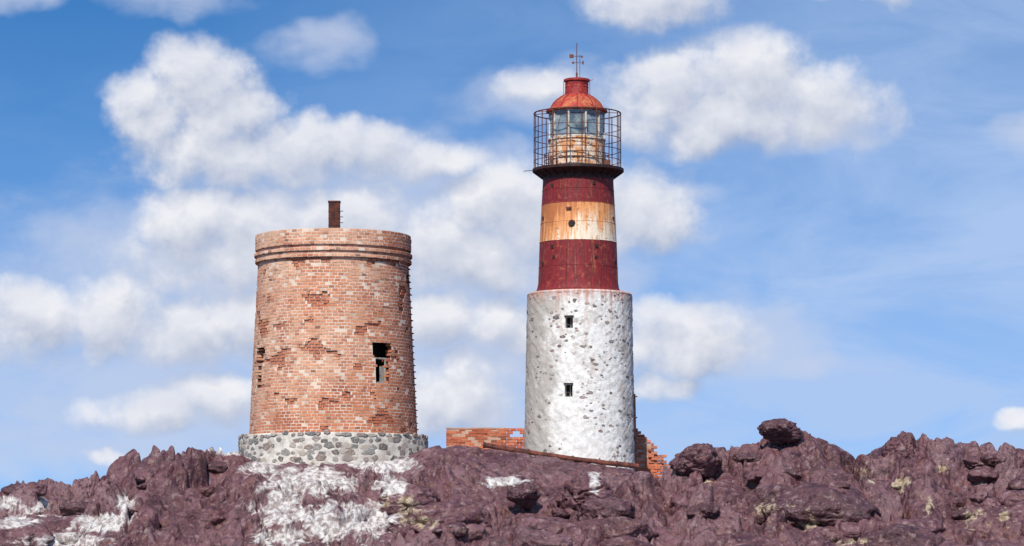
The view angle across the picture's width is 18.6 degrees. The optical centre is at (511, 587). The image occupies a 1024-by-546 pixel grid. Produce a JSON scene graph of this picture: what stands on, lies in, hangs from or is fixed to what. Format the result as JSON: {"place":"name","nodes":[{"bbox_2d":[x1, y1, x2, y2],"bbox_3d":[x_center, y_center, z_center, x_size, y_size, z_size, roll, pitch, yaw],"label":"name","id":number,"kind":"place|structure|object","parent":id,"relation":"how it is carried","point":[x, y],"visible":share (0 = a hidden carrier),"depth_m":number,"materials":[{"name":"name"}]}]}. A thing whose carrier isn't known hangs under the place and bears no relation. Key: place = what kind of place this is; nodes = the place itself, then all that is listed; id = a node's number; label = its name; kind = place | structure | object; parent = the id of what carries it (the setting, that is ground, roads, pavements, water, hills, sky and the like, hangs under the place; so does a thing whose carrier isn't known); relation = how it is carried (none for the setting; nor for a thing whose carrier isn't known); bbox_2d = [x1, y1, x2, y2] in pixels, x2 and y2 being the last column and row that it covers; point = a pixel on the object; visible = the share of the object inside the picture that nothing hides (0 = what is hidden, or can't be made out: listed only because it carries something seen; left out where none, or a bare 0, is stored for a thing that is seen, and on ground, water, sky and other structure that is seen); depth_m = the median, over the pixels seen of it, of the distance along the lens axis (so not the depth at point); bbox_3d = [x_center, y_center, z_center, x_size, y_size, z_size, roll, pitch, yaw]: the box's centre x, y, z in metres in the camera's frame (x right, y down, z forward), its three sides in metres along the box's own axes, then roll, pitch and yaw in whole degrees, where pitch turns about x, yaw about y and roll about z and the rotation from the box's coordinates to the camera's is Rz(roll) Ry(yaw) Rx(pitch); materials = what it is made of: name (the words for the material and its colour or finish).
{"place":"outdoors","nodes":[
{"label":"outdoors","id":0,"kind":"place"},
{"bbox_2d":[0,430,1023,545],"bbox_3d":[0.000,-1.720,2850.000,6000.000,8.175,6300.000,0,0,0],"label":"rocky ground","id":1,"kind":"structure","parent":0,"point":[284,504],"depth_m":110.74,"materials":[{"name":"purple stone"}]},
{"bbox_2d":[238,201,427,465],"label":"round brick tower","id":2,"kind":"structure","parent":1,"relation":"on","point":[333,377],"depth_m":117.31,"materials":[{"name":"orange brick"}]},
{"bbox_2d":[0,444,1023,545],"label":"rock outcrops","id":3,"kind":"object","parent":1,"relation":"on","point":[407,507],"visible":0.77,"depth_m":107.39,"materials":[{"name":"purple stone"}]},
{"bbox_2d":[506,481,540,509],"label":"boulder","id":4,"kind":"object","parent":1,"relation":"on","point":[526,495],"visible":1,"depth_m":108.10,"materials":[{"name":"stone"}]},
{"bbox_2d":[446,428,656,474],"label":"brick wall","id":5,"kind":"structure","parent":1,"relation":"on","point":[641,458],"depth_m":122.29,"materials":[{"name":"orange brick"}]},
{"bbox_2d":[446,428,669,477],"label":"brick courses","id":6,"kind":"object","parent":5,"relation":"attached to","point":[478,435],"visible":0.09,"depth_m":122.28,"materials":[{"name":"orange brick"}]},
{"bbox_2d":[483,441,638,468],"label":"rusty pipe","id":7,"kind":"object","parent":1,"relation":"on","point":[569,458],"visible":1,"depth_m":115.32,"materials":[{"name":"orange metal"}]},
{"bbox_2d":[524,291,634,470],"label":"stone base wall","id":8,"kind":"structure","parent":1,"relation":"on","point":[570,428],"depth_m":118.21,"materials":[{"name":"white paint"}]},
{"bbox_2d":[564,315,573,396],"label":"windows","id":9,"kind":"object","parent":8,"relation":"attached to","point":[568,386],"depth_m":118.32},
{"bbox_2d":[565,317,572,396],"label":"window reveals","id":10,"kind":"structure","parent":8,"relation":"in","point":[566,327],"depth_m":118.17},
{"bbox_2d":[567,318,572,396],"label":"window frames","id":11,"kind":"structure","parent":8,"relation":"in","point":[570,324],"depth_m":118.28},
{"bbox_2d":[527,289,631,295],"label":"ledge","id":12,"kind":"object","parent":8,"relation":"on","point":[578,290],"visible":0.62,"depth_m":118.27,"materials":[{"name":"white paint"}]},
{"bbox_2d":[525,292,634,469],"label":"exposed stones","id":13,"kind":"object","parent":8,"relation":"on","point":[556,317],"visible":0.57,"depth_m":118.26,"materials":[{"name":"grey stone"}]},
{"bbox_2d":[633,394,636,471],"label":"drain pipe","id":14,"kind":"object","parent":8,"relation":"attached to","point":[635,449],"visible":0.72,"depth_m":119.64,"materials":[{"name":"brown metal"}]},
{"bbox_2d":[555,475,618,509],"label":"boulder","id":15,"kind":"object","parent":1,"relation":"on","point":[577,492],"visible":0.6,"depth_m":108.40,"materials":[{"name":"purple stone"}]},
{"bbox_2d":[669,443,721,481],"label":"boulder","id":16,"kind":"object","parent":1,"relation":"on","point":[704,460],"visible":0.98,"depth_m":112.54,"materials":[{"name":"purple stone"}]},
{"bbox_2d":[757,418,803,444],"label":"boulder","id":17,"kind":"object","parent":1,"relation":"on","point":[780,431],"visible":1,"depth_m":113.76,"materials":[{"name":"stone"}]},
{"bbox_2d":[881,432,915,458],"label":"boulder","id":18,"kind":"object","parent":1,"relation":"on","point":[903,445],"visible":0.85,"depth_m":113.58,"materials":[{"name":"purple stone"}]},
{"bbox_2d":[0,0,1023,490],"label":"sky","id":19,"kind":"structure","parent":0,"point":[819,204],"materials":[{"name":"blue"}]},
{"bbox_2d":[537,177,619,290],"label":"iron tower","id":20,"kind":"structure","parent":0,"point":[571,276],"depth_m":118.73,"materials":[{"name":"metal"}]},
{"bbox_2d":[527,107,620,170],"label":"gallery railing","id":21,"kind":"object","parent":20,"relation":"on","point":[607,162],"visible":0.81,"depth_m":119.04,"materials":[{"name":"brown metal"}]},
{"bbox_2d":[544,150,608,164],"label":"handrail","id":22,"kind":"object","parent":21,"relation":"on","point":[577,157],"visible":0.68,"depth_m":118.95,"materials":[{"name":"metal"}]},
{"bbox_2d":[548,138,604,163],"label":"drum ribs","id":23,"kind":"object","parent":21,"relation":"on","point":[571,149],"visible":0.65,"depth_m":119.14,"materials":[{"name":"paint"}]},
{"bbox_2d":[548,136,605,164],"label":"lantern drum","id":24,"kind":"object","parent":21,"relation":"on","point":[577,142],"visible":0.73,"depth_m":119.07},
{"bbox_2d":[565,110,587,132],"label":"lamp lens","id":25,"kind":"object","parent":24,"relation":"in","point":[574,117],"visible":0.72,"depth_m":119.65,"materials":[{"name":"glass"}]},
{"bbox_2d":[549,109,604,138],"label":"lantern mullions","id":26,"kind":"object","parent":24,"relation":"on","point":[598,123],"visible":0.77,"depth_m":119.36,"materials":[{"name":"white metal"}]},
{"bbox_2d":[546,93,607,114],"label":"dome roof","id":27,"kind":"structure","parent":26,"relation":"on","point":[570,100],"depth_m":119.30,"materials":[{"name":"red metal"}]},
{"bbox_2d":[539,80,603,113],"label":"dome ribs","id":28,"kind":"object","parent":27,"relation":"on","point":[577,96],"visible":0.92,"depth_m":119.67,"materials":[{"name":"red metal"}]},
{"bbox_2d":[564,77,589,94],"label":"ventilator","id":29,"kind":"object","parent":27,"relation":"on","point":[572,89],"visible":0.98,"depth_m":119.61,"materials":[{"name":"red metal"}]},
{"bbox_2d":[569,43,583,76],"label":"weather vane","id":30,"kind":"object","parent":29,"relation":"on","point":[572,56],"visible":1,"depth_m":119.99,"materials":[{"name":"metal"}]},
{"bbox_2d":[553,110,602,134],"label":"lantern glazing","id":31,"kind":"structure","parent":26,"relation":"in","point":[572,128],"depth_m":119.58,"materials":[{"name":"glass"}]},
{"bbox_2d":[538,176,616,285],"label":"plate seams","id":32,"kind":"object","parent":20,"relation":"attached to","point":[549,240],"visible":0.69,"depth_m":118.84,"materials":[{"name":"paint"}]},
{"bbox_2d":[532,163,623,180],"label":"gallery corbel","id":33,"kind":"object","parent":20,"relation":"on","point":[578,169],"visible":0.75,"depth_m":118.70,"materials":[{"name":"black metal"}]},
{"bbox_2d":[534,166,621,179],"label":"gallery brackets","id":34,"kind":"object","parent":33,"relation":"attached to","point":[541,177],"visible":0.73,"depth_m":119.08,"materials":[{"name":"black metal"}]},
{"bbox_2d":[542,181,614,264],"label":"port frames","id":35,"kind":"structure","parent":20,"relation":"on","point":[574,221],"depth_m":118.68,"materials":[{"name":"brown metal"}]},
{"bbox_2d":[542,181,615,263],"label":"port openings","id":36,"kind":"object","parent":20,"relation":"in","point":[571,222],"visible":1,"depth_m":118.65,"materials":[{"name":"black"}]}
]}

